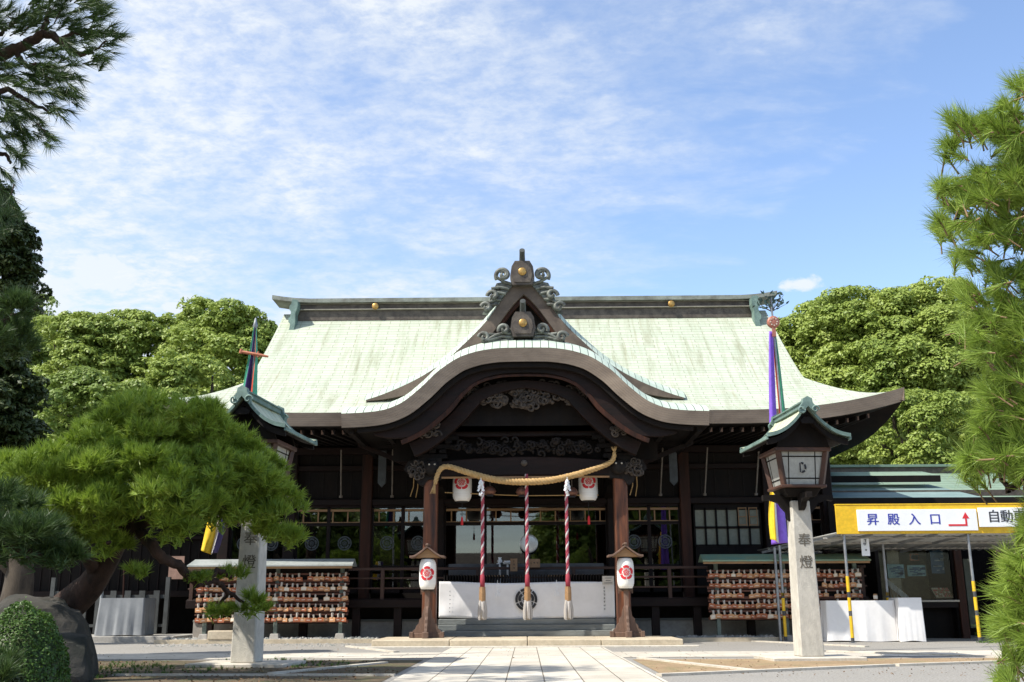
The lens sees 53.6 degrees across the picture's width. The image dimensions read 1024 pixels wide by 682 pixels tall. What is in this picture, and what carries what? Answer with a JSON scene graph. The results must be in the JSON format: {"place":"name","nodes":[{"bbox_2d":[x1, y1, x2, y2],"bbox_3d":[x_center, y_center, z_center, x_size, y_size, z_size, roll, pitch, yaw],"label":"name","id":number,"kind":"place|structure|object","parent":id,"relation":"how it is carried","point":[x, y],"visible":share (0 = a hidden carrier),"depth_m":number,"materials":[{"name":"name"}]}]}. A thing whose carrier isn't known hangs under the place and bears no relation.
{"place":"outdoors","nodes":[
{"label":"outdoors","id":0,"kind":"place"},
{"bbox_2d":[0,649,26,681],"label":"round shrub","id":1,"kind":"object","parent":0,"point":[18,678],"visible":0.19,"depth_m":8.63,"materials":[{"name":"green plant"}]},
{"bbox_2d":[92,634,192,641],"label":"walkway","id":2,"kind":"structure","parent":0,"point":[131,638],"depth_m":27.02,"materials":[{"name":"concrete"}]},
{"bbox_2d":[50,577,171,633],"bbox_3d":[-11.677,7.671,29.383,3.475,1.600,0.130,0,-15,1],"label":"picket fence","id":3,"kind":"object","parent":2,"relation":"on","point":[142,594],"visible":0.35,"depth_m":29.40,"materials":[{"name":"grey wood"}]},
{"bbox_2d":[94,598,155,635],"bbox_3d":[-10.584,7.583,27.888,1.353,0.989,1.027,0,-15,1],"label":"covered box","id":4,"kind":"object","parent":2,"relation":"on","point":[125,616],"visible":1,"depth_m":27.47,"materials":[{"name":"fabric"}]},
{"bbox_2d":[122,569,124,597],"bbox_3d":[-10.823,6.761,28.260,0.096,0.832,0.048,0,-15,1],"label":"thin pole","id":5,"kind":"object","parent":4,"relation":"on","point":[123,582],"visible":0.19,"depth_m":28.25,"materials":[{"name":"grey wood"}]},
{"bbox_2d":[142,643,364,646],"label":"gravel","id":6,"kind":"structure","parent":0,"point":[163,645],"depth_m":24.37,"materials":[{"name":"grey gravel"}]},
{"bbox_2d":[91,659,421,681],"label":"soil","id":7,"kind":"structure","parent":0,"point":[397,665],"depth_m":14.36,"materials":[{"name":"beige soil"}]},
{"bbox_2d":[0,353,53,542],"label":"evergreen tree","id":8,"kind":"object","parent":7,"relation":"on","point":[20,426],"visible":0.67,"depth_m":18.14,"materials":[{"name":"green plant"}]},
{"bbox_2d":[0,596,71,681],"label":"round shrub","id":9,"kind":"object","parent":7,"relation":"on","point":[46,653],"visible":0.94,"depth_m":10.04,"materials":[{"name":"green plant"}]},
{"bbox_2d":[0,283,96,681],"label":"pine tree","id":10,"kind":"object","parent":7,"relation":"on","point":[41,533],"visible":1,"depth_m":8.99,"materials":[{"name":"green plant"}]},
{"bbox_2d":[0,594,98,676],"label":"rock","id":11,"kind":"object","parent":7,"relation":"on","point":[66,616],"visible":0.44,"depth_m":13.46,"materials":[{"name":"grey stone"}]},
{"bbox_2d":[0,0,137,248],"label":"pine tree","id":12,"kind":"object","parent":7,"relation":"on","point":[23,136],"visible":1,"depth_m":13.56,"materials":[{"name":"green plant"}]},
{"bbox_2d":[59,632,93,681],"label":"rock","id":13,"kind":"object","parent":7,"relation":"on","point":[79,651],"visible":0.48,"depth_m":12.55,"materials":[{"name":"grey stone"}]},
{"bbox_2d":[0,384,312,624],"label":"pine tree","id":14,"kind":"object","parent":7,"relation":"on","point":[156,471],"visible":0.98,"depth_m":13.75,"materials":[{"name":"green plant"}]},
{"bbox_2d":[94,640,999,678],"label":"grass","id":15,"kind":"structure","parent":7,"relation":"on","point":[164,669],"depth_m":15.37,"materials":[{"name":"green plant"}]},
{"bbox_2d":[97,652,441,658],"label":"pavement","id":16,"kind":"structure","parent":0,"point":[266,655],"depth_m":19.03,"materials":[{"name":"stone"}]},
{"bbox_2d":[162,636,379,639],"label":"gravel","id":17,"kind":"structure","parent":0,"point":[304,637],"depth_m":25.90,"materials":[{"name":"grey gravel"}]},
{"bbox_2d":[502,561,509,582],"bbox_3d":[-0.118,6.396,27.221,0.384,0.970,0.320,0,-15,1],"label":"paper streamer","id":18,"kind":"object","parent":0,"point":[506,562],"visible":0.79,"depth_m":27.25,"materials":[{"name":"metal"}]},
{"bbox_2d":[0,0,1023,369],"label":"sky","id":19,"kind":"structure","parent":0,"point":[251,152],"materials":[{"name":"blue"}]},
{"bbox_2d":[390,647,667,681],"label":"path","id":20,"kind":"structure","parent":0,"point":[542,664],"depth_m":15.07,"materials":[{"name":"stone"}]},
{"bbox_2d":[94,636,1023,681],"bbox_3d":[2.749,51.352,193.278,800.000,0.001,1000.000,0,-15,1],"label":"ground","id":21,"kind":"structure","parent":0,"point":[937,673],"depth_m":20.36,"materials":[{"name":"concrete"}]},
{"bbox_2d":[0,179,52,365],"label":"cypress tree","id":22,"kind":"object","parent":21,"relation":"on","point":[19,260],"visible":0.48,"depth_m":20.01,"materials":[{"name":"green plant"}]},
{"bbox_2d":[0,433,58,601],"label":"broadleaf tree","id":23,"kind":"object","parent":21,"relation":"on","point":[17,580],"visible":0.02,"depth_m":25.24,"materials":[{"name":"brown plant"}]},
{"bbox_2d":[24,294,60,375],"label":"broadleaf tree","id":24,"kind":"object","parent":21,"relation":"on","point":[37,359],"visible":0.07,"depth_m":46.85,"materials":[{"name":"green plant"}]},
{"bbox_2d":[22,310,146,442],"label":"broadleaf tree","id":25,"kind":"object","parent":21,"relation":"on","point":[74,336],"visible":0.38,"depth_m":41.35,"materials":[{"name":"green plant"}]},
{"bbox_2d":[33,365,152,468],"bbox_3d":[-14.145,5.147,33.674,4.703,9.063,3.504,0,-15,1],"label":"broadleaf tree","id":26,"kind":"object","parent":21,"relation":"on","point":[83,386],"visible":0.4,"depth_m":33.77,"materials":[{"name":"green plant"}]},
{"bbox_2d":[0,476,216,633],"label":"side wing","id":27,"kind":"structure","parent":21,"relation":"on","point":[181,618],"depth_m":30.94,"materials":[{"name":"black wood"}]},
{"bbox_2d":[168,556,184,579],"bbox_3d":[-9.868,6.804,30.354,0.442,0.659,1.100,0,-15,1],"label":"wall board","id":28,"kind":"object","parent":27,"relation":"attached to","point":[174,574],"depth_m":29.79,"materials":[{"name":"brown wood"}]},
{"bbox_2d":[84,308,196,408],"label":"broadleaf tree","id":29,"kind":"object","parent":21,"relation":"on","point":[143,330],"visible":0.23,"depth_m":42.13,"materials":[{"name":"green plant"}]},
{"bbox_2d":[122,347,233,450],"bbox_3d":[-11.934,5.176,35.645,4.432,9.974,3.753,0,-15,1],"label":"broadleaf tree","id":30,"kind":"object","parent":21,"relation":"on","point":[177,372],"visible":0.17,"depth_m":36.05,"materials":[{"name":"green plant"}]},
{"bbox_2d":[151,294,236,390],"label":"broadleaf tree","id":31,"kind":"object","parent":21,"relation":"on","point":[188,315],"visible":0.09,"depth_m":42.22,"materials":[{"name":"green plant"}]},
{"bbox_2d":[165,297,277,395],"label":"broadleaf tree","id":32,"kind":"object","parent":21,"relation":"on","point":[232,321],"visible":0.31,"depth_m":40.28,"materials":[{"name":"green plant"}]},
{"bbox_2d":[201,318,268,553],"bbox_3d":[-5.099,2.572,18.573,1.033,6.250,0.186,0,-15,-1],"label":"ritual banner","id":33,"kind":"object","parent":21,"relation":"on","point":[211,543],"visible":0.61,"depth_m":19.06,"materials":[{"name":"fabric"}]},
{"bbox_2d":[185,385,317,667],"bbox_3d":[-4.200,3.045,16.502,1.560,4.380,1.846,-2,-15,6],"label":"pillar lantern","id":34,"kind":"object","parent":21,"relation":"on","point":[268,420],"visible":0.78,"depth_m":16.21,"materials":[{"name":"stone"}]},
{"bbox_2d":[112,674,395,676],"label":"kerb","id":35,"kind":"structure","parent":21,"relation":"on","point":[392,675],"depth_m":13.53,"materials":[{"name":"stone"}]},
{"bbox_2d":[154,639,375,643],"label":"kerb","id":36,"kind":"structure","parent":21,"relation":"on","point":[283,641],"depth_m":25.52,"materials":[{"name":"stone"}]},
{"bbox_2d":[207,630,232,639],"bbox_3d":[-7.353,7.455,25.704,0.650,0.220,0.300,0,-15,1],"label":"stone trough","id":37,"kind":"object","parent":36,"relation":"on","point":[219,634],"visible":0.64,"depth_m":25.56,"materials":[{"name":"stone"}]},
{"bbox_2d":[267,661,387,673],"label":"kerb","id":38,"kind":"structure","parent":21,"relation":"on","point":[321,668],"depth_m":14.93,"materials":[{"name":"stone"}]},
{"bbox_2d":[345,645,398,652],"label":"kerb","id":39,"kind":"structure","parent":21,"relation":"on","point":[376,649],"depth_m":21.35,"materials":[{"name":"stone"}]},
{"bbox_2d":[356,636,698,648],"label":"stone platform","id":40,"kind":"structure","parent":21,"relation":"on","point":[537,641],"depth_m":22.54,"materials":[{"name":"stone"}]},
{"bbox_2d":[409,543,445,638],"bbox_3d":[-2.027,5.982,24.307,0.840,2.188,0.822,0,-15,1],"label":"standing lantern","id":41,"kind":"object","parent":40,"relation":"on","point":[426,627],"visible":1,"depth_m":24.19,"materials":[{"name":"brown wood"}]},
{"bbox_2d":[607,542,644,637],"bbox_3d":[2.726,5.944,24.250,0.840,2.188,0.822,0,-15,1],"label":"standing lantern","id":42,"kind":"object","parent":40,"relation":"on","point":[627,626],"visible":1,"depth_m":24.13,"materials":[{"name":"brown wood"}]},
{"bbox_2d":[164,248,904,639],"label":"shrine hall","id":43,"kind":"structure","parent":21,"relation":"on","point":[390,404],"depth_m":28.16,"materials":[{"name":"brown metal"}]},
{"bbox_2d":[228,514,284,558],"bbox_3d":[-7.183,5.875,28.543,1.640,2.410,0.110,0,-15,1],"label":"window","id":44,"kind":"structure","parent":43,"relation":"in","point":[231,531],"depth_m":28.60,"materials":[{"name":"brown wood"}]},
{"bbox_2d":[294,506,360,592],"bbox_3d":[-5.184,5.859,28.518,1.940,2.410,0.110,0,-15,1],"label":"window","id":45,"kind":"structure","parent":43,"relation":"in","point":[329,510],"depth_m":28.64,"materials":[{"name":"brown wood"}]},
{"bbox_2d":[370,505,423,592],"bbox_3d":[-3.084,5.843,28.493,1.840,2.410,0.110,0,-15,1],"label":"window","id":46,"kind":"structure","parent":43,"relation":"in","point":[402,523],"depth_m":28.57,"materials":[{"name":"brown wood"}]},
{"bbox_2d":[453,478,471,524],"bbox_3d":[-1.271,3.815,25.892,0.490,1.760,0.496,0,-15,1],"label":"paper lantern","id":47,"kind":"object","parent":43,"relation":"hanging from","point":[462,489],"visible":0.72,"depth_m":25.70,"materials":[{"name":"white paper"}]},
{"bbox_2d":[484,482,495,496],"bbox_3d":[-0.557,3.641,25.672,0.324,0.570,0.324,0,-15,1],"label":"bell","id":48,"kind":"object","parent":43,"relation":"hanging from","point":[490,491],"visible":0.94,"depth_m":25.53,"materials":[{"name":"orange metal"}]},
{"bbox_2d":[495,580,499,596],"bbox_3d":[-0.357,6.188,25.363,0.130,0.400,0.017,0,-15,1],"label":"paper slip","id":49,"kind":"object","parent":43,"relation":"hanging from","point":[497,590],"visible":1,"depth_m":25.35,"materials":[{"name":"white paper"}]},
{"bbox_2d":[497,557,502,582],"bbox_3d":[-0.326,6.354,27.235,0.168,1.060,0.140,0,-15,1],"label":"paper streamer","id":50,"kind":"object","parent":43,"relation":"on","point":[499,561],"visible":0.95,"depth_m":27.29,"materials":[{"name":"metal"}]},
{"bbox_2d":[510,559,516,570],"bbox_3d":[0.048,5.941,26.885,0.191,0.332,0.036,0,-15,1],"label":"wooden plate","id":51,"kind":"object","parent":43,"relation":"attached to","point":[513,564],"visible":1,"depth_m":26.87,"materials":[{"name":"brown wood"}]},
{"bbox_2d":[516,485,524,496],"bbox_3d":[0.252,3.655,25.657,0.324,0.570,0.324,0,-15,1],"label":"bell","id":52,"kind":"object","parent":43,"relation":"hanging from","point":[520,491],"visible":0.77,"depth_m":25.50,"materials":[{"name":"orange metal"}]},
{"bbox_2d":[445,492,597,495],"bbox_3d":[0.242,3.883,25.753,3.903,0.116,0.023,0,-15,1],"label":"pole","id":53,"kind":"object","parent":43,"relation":"attached to","point":[517,495],"visible":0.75,"depth_m":25.73,"materials":[{"name":"brown wood"}]},
{"bbox_2d":[430,446,616,493],"bbox_3d":[0.298,3.193,25.122,4.658,1.146,0.214,0,-15,1],"label":"straw rope","id":54,"kind":"object","parent":43,"relation":"hanging from","point":[518,481],"visible":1,"depth_m":25.03,"materials":[{"name":"beige fabric"}]},
{"bbox_2d":[477,480,484,495],"bbox_3d":[-0.764,3.589,24.904,0.135,0.456,0.150,-12,-19,37],"label":"paper streamer","id":55,"kind":"object","parent":54,"relation":"hanging from","point":[480,485],"visible":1,"depth_m":24.88,"materials":[{"name":"white paper"}]},
{"bbox_2d":[478,480,486,619],"bbox_3d":[-0.719,5.023,24.860,0.238,3.513,0.216,0,-15,1],"label":"bell rope","id":56,"kind":"object","parent":54,"relation":"hanging from","point":[482,609],"visible":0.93,"depth_m":24.59,"materials":[{"name":"red fabric"}]},
{"bbox_2d":[564,477,570,495],"bbox_3d":[1.357,3.576,24.878,0.161,0.462,0.120,13,-20,-42],"label":"paper streamer","id":57,"kind":"object","parent":54,"relation":"hanging from","point":[566,485],"visible":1,"depth_m":24.86,"materials":[{"name":"white paper"}]},
{"bbox_2d":[444,504,608,575],"bbox_3d":[0.391,5.815,28.451,4.690,2.410,0.110,0,-15,1],"label":"door frame","id":58,"kind":"structure","parent":43,"relation":"in","point":[600,522],"depth_m":28.62,"materials":[{"name":"brown wood"}]},
{"bbox_2d":[439,574,614,618],"bbox_3d":[0.378,6.568,26.023,4.421,1.093,1.119,0,-15,1],"label":"offering box","id":59,"kind":"object","parent":43,"relation":"on","point":[592,596],"visible":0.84,"depth_m":25.52,"materials":[{"name":"white fabric"}]},
{"bbox_2d":[523,474,532,619],"bbox_3d":[0.374,5.015,24.846,0.238,3.513,0.216,0,-15,1],"label":"bell rope","id":60,"kind":"object","parent":43,"relation":"hanging from","point":[527,611],"visible":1,"depth_m":24.62,"materials":[{"name":"red fabric"}]},
{"bbox_2d":[520,534,537,558],"bbox_3d":[0.464,6.150,27.670,0.500,1.716,0.250,0,-15,1],"label":"round mirror","id":61,"kind":"object","parent":43,"relation":"on","point":[533,542],"visible":0.62,"depth_m":27.77,"materials":[{"name":"silver mirror"}]},
{"bbox_2d":[529,559,539,567],"bbox_3d":[0.591,5.894,26.889,0.306,0.221,0.036,0,-15,1],"label":"wooden plate","id":62,"kind":"object","parent":43,"relation":"attached to","point":[534,562],"visible":0.89,"depth_m":26.88,"materials":[{"name":"brown wood"}]},
{"bbox_2d":[554,580,558,595],"bbox_3d":[1.118,6.177,25.345,0.130,0.400,0.017,0,-15,1],"label":"paper slip","id":63,"kind":"object","parent":43,"relation":"hanging from","point":[557,587],"visible":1,"depth_m":25.34,"materials":[{"name":"white paper"}]},
{"bbox_2d":[564,480,573,619],"bbox_3d":[1.357,5.007,24.834,0.238,3.513,0.216,0,-15,1],"label":"bell rope","id":64,"kind":"object","parent":43,"relation":"hanging from","point":[568,609],"visible":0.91,"depth_m":24.57,"materials":[{"name":"red fabric"}]},
{"bbox_2d":[568,479,577,497],"bbox_3d":[1.513,3.666,25.636,0.324,0.570,0.324,0,-15,1],"label":"bell","id":65,"kind":"object","parent":43,"relation":"hanging from","point":[573,492],"visible":0.78,"depth_m":25.48,"materials":[{"name":"orange metal"}]},
{"bbox_2d":[578,478,597,523],"bbox_3d":[1.944,3.790,25.853,0.490,1.760,0.496,0,-15,1],"label":"paper lantern","id":66,"kind":"object","parent":43,"relation":"hanging from","point":[588,490],"visible":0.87,"depth_m":25.67,"materials":[{"name":"white paper"}]},
{"bbox_2d":[602,576,613,584],"bbox_3d":[2.415,6.013,25.474,0.290,0.210,0.035,0,-15,1],"label":"notice board","id":67,"kind":"object","parent":43,"relation":"attached to","point":[607,580],"visible":1,"depth_m":25.46,"materials":[{"name":"white"}]},
{"bbox_2d":[628,504,683,591],"bbox_3d":[3.866,5.788,28.409,1.840,2.410,0.110,0,-15,1],"label":"window","id":68,"kind":"structure","parent":43,"relation":"in","point":[648,521],"depth_m":28.48,"materials":[{"name":"brown wood"}]},
{"bbox_2d":[693,504,762,592],"bbox_3d":[6.066,5.798,28.390,1.900,2.460,0.170,0,-15,1],"label":"window","id":69,"kind":"structure","parent":43,"relation":"in","point":[718,528],"depth_m":28.49,"materials":[{"name":"grey wood"}]},
{"bbox_2d":[777,503,826,564],"bbox_3d":[8.065,5.755,28.358,1.440,2.410,0.110,0,-15,1],"label":"window","id":70,"kind":"structure","parent":43,"relation":"in","point":[820,520],"depth_m":28.48,"materials":[{"name":"brown wood"}]},
{"bbox_2d":[99,643,991,660],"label":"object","id":71,"kind":"object","parent":21,"relation":"on","point":[501,653],"visible":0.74,"depth_m":19.66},
{"bbox_2d":[637,657,750,669],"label":"kerb","id":72,"kind":"structure","parent":21,"relation":"on","point":[698,664],"depth_m":15.52,"materials":[{"name":"stone"}]},
{"bbox_2d":[676,637,783,641],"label":"kerb","id":73,"kind":"structure","parent":21,"relation":"on","point":[717,639],"depth_m":25.38,"materials":[{"name":"stone"}]},
{"bbox_2d":[656,664,895,676],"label":"kerb","id":74,"kind":"structure","parent":21,"relation":"on","point":[769,670],"depth_m":13.96,"materials":[{"name":"stone"}]},
{"bbox_2d":[698,553,870,640],"bbox_3d":[7.008,6.579,26.029,4.274,2.188,0.920,0,-15,1],"label":"votive rack","id":75,"kind":"object","parent":21,"relation":"on","point":[715,560],"visible":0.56,"depth_m":26.08,"materials":[{"name":"brown wood"}]},
{"bbox_2d":[738,610,744,618],"bbox_3d":[5.846,6.972,25.848,0.189,0.234,0.037,-11,-18,24],"label":"votive plaque","id":76,"kind":"object","parent":75,"relation":"attached to","point":[741,616],"visible":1,"depth_m":25.84,"materials":[{"name":"red wood"}]},
{"bbox_2d":[766,599,773,608],"bbox_3d":[6.577,6.720,25.896,0.186,0.232,0.038,-11,-16,6],"label":"votive plaque","id":77,"kind":"object","parent":75,"relation":"attached to","point":[769,605],"visible":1,"depth_m":25.89,"materials":[{"name":"red wood"}]},
{"bbox_2d":[740,396,866,660],"bbox_3d":[4.989,3.275,17.552,1.560,4.380,1.846,1,-15,-3],"label":"pillar lantern","id":78,"kind":"object","parent":21,"relation":"on","point":[796,443],"visible":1,"depth_m":17.42,"materials":[{"name":"stone"}]},
{"bbox_2d":[751,640,868,646],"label":"kerb","id":79,"kind":"structure","parent":21,"relation":"on","point":[823,644],"depth_m":22.78,"materials":[{"name":"stone"}]},
{"bbox_2d":[776,295,893,464],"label":"broadleaf tree","id":80,"kind":"object","parent":21,"relation":"on","point":[789,335],"visible":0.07,"depth_m":45.48,"materials":[{"name":"green plant"}]},
{"bbox_2d":[820,600,897,641],"bbox_3d":[8.595,6.940,25.148,1.792,0.974,0.613,0,-15,1],"label":"covered table","id":81,"kind":"object","parent":21,"relation":"on","point":[874,621],"visible":0.94,"depth_m":24.91,"materials":[{"name":"white fabric"}]},
{"bbox_2d":[758,503,1023,642],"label":"canopy","id":82,"kind":"object","parent":21,"relation":"on","point":[848,535],"visible":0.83,"depth_m":25.03,"materials":[{"name":"yellow paint"}]},
{"bbox_2d":[861,539,869,555],"bbox_3d":[8.720,5.038,25.028,0.197,0.523,0.026,0,-15,1],"label":"hanging sign","id":83,"kind":"object","parent":82,"relation":"hanging from","point":[865,548],"visible":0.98,"depth_m":25.01,"materials":[{"name":"white paper"}]},
{"bbox_2d":[856,509,977,530],"bbox_3d":[9.865,4.361,24.686,2.898,0.515,0.053,0,-15,1],"label":"sign","id":84,"kind":"object","parent":82,"relation":"attached to","point":[921,520],"visible":1,"depth_m":24.66,"materials":[{"name":"white plastic"}]},
{"bbox_2d":[977,507,1023,526],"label":"sign","id":85,"kind":"object","parent":82,"relation":"attached to","point":[991,517],"visible":0.81,"depth_m":24.66,"materials":[{"name":"paint"}]},
{"bbox_2d":[792,275,1022,464],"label":"broadleaf tree","id":86,"kind":"object","parent":21,"relation":"on","point":[918,351],"visible":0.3,"depth_m":42.11,"materials":[{"name":"green plant"}]},
{"bbox_2d":[889,598,926,641],"bbox_3d":[9.741,6.870,25.021,0.637,1.035,0.718,0,-15,1],"label":"covered table","id":87,"kind":"object","parent":21,"relation":"on","point":[910,620],"visible":0.82,"depth_m":24.70,"materials":[{"name":"white fabric"}]},
{"bbox_2d":[824,650,1000,657],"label":"kerb","id":88,"kind":"structure","parent":21,"relation":"on","point":[989,656],"depth_m":18.33,"materials":[{"name":"stone"}]},
{"bbox_2d":[857,385,1014,464],"bbox_3d":[15.542,5.831,36.228,5.638,8.758,4.184,0,-15,1],"label":"broadleaf tree","id":89,"kind":"object","parent":21,"relation":"on","point":[926,404],"visible":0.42,"depth_m":36.13,"materials":[{"name":"green plant"}]},
{"bbox_2d":[894,660,1001,665],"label":"kerb","id":90,"kind":"structure","parent":21,"relation":"on","point":[943,663],"depth_m":15.37,"materials":[{"name":"stone"}]},
{"bbox_2d":[917,56,1023,681],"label":"pine tree","id":91,"kind":"object","parent":21,"relation":"on","point":[998,191],"visible":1,"depth_m":4.86,"materials":[{"name":"green plant"}]},
{"bbox_2d":[674,634,774,636],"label":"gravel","id":92,"kind":"structure","parent":0,"point":[760,635],"depth_m":25.83,"materials":[{"name":"grey gravel"}]},
{"bbox_2d":[614,650,1016,656],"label":"pavement","id":93,"kind":"structure","parent":0,"point":[729,653],"depth_m":19.04,"materials":[{"name":"stone"}]},
{"bbox_2d":[752,290,788,544],"bbox_3d":[5.472,2.443,20.474,0.786,7.362,0.430,0,-15,1],"label":"ritual banner","id":94,"kind":"object","parent":93,"relation":"on","point":[777,526],"visible":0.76,"depth_m":20.84,"materials":[{"name":"fabric"}]},
{"bbox_2d":[633,658,999,672],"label":"soil","id":95,"kind":"structure","parent":0,"point":[665,667],"depth_m":15.96,"materials":[{"name":"beige soil"}]},
{"bbox_2d":[656,658,999,676],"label":"leaf litter","id":96,"kind":"object","parent":95,"relation":"on","point":[844,671],"visible":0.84,"depth_m":14.29,"materials":[{"name":"brown plant"}]},
{"bbox_2d":[887,578,908,597],"bbox_3d":[10.476,6.768,27.627,0.600,0.736,0.244,0,-15,1],"label":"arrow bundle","id":97,"kind":"object","parent":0,"point":[898,590],"visible":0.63,"depth_m":27.54,"materials":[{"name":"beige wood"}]},
{"bbox_2d":[817,464,1023,638],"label":"side building","id":98,"kind":"structure","parent":0,"point":[897,484],"depth_m":29.02,"materials":[{"name":"green metal"}]},
{"bbox_2d":[887,564,904,577],"bbox_3d":[10.553,6.326,27.865,0.458,0.368,0.012,0,-15,1],"label":"poster","id":99,"kind":"object","parent":98,"relation":"attached to","point":[895,570],"visible":1,"depth_m":27.86,"materials":[{"name":"teal paper"}]},
{"bbox_2d":[909,554,918,560],"bbox_3d":[11.203,6.027,28.244,0.245,0.187,0.012,0,-15,1],"label":"poster","id":100,"kind":"object","parent":98,"relation":"attached to","point":[914,557],"visible":1,"depth_m":28.24,"materials":[{"name":"paper"}]},
{"bbox_2d":[907,565,925,575],"bbox_3d":[11.119,6.311,27.861,0.500,0.299,0.012,0,-15,1],"label":"poster","id":101,"kind":"object","parent":98,"relation":"attached to","point":[916,570],"visible":1,"depth_m":27.86,"materials":[{"name":"teal paper"}]},
{"bbox_2d":[930,550,944,573],"bbox_3d":[11.820,6.025,27.926,0.572,0.739,0.012,0,-15,1],"label":"poster","id":102,"kind":"object","parent":98,"relation":"attached to","point":[937,561],"visible":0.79,"depth_m":27.91,"materials":[{"name":"paper"}]},
{"bbox_2d":[928,587,953,599],"bbox_3d":[11.802,6.846,27.500,0.820,0.339,0.419,0,-15,1],"label":"charm board","id":103,"kind":"object","parent":98,"relation":"on","point":[940,593],"visible":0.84,"depth_m":27.44,"materials":[{"name":"brown wood"}]},
{"bbox_2d":[962,559,976,627],"bbox_3d":[12.680,6.976,28.051,0.200,1.850,0.050,0,-15,1],"label":"door panel","id":104,"kind":"structure","parent":98,"relation":"attached to","point":[969,592],"depth_m":28.03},
{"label":"terrace","id":105,"kind":"structure","parent":0,"visible":0},
{"bbox_2d":[187,559,356,639],"bbox_3d":[-6.196,6.671,26.192,4.252,2.034,0.920,0,-15,1],"label":"votive rack","id":106,"kind":"object","parent":105,"relation":"on","point":[294,567],"visible":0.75,"depth_m":26.19,"materials":[{"name":"brown wood"}]},
{"bbox_2d":[293,612,299,621],"bbox_3d":[-5.515,7.076,25.973,0.189,0.235,0.038,1,-15,4],"label":"votive plaque","id":107,"kind":"object","parent":106,"relation":"attached to","point":[296,619],"visible":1,"depth_m":25.96,"materials":[{"name":"red wood"}]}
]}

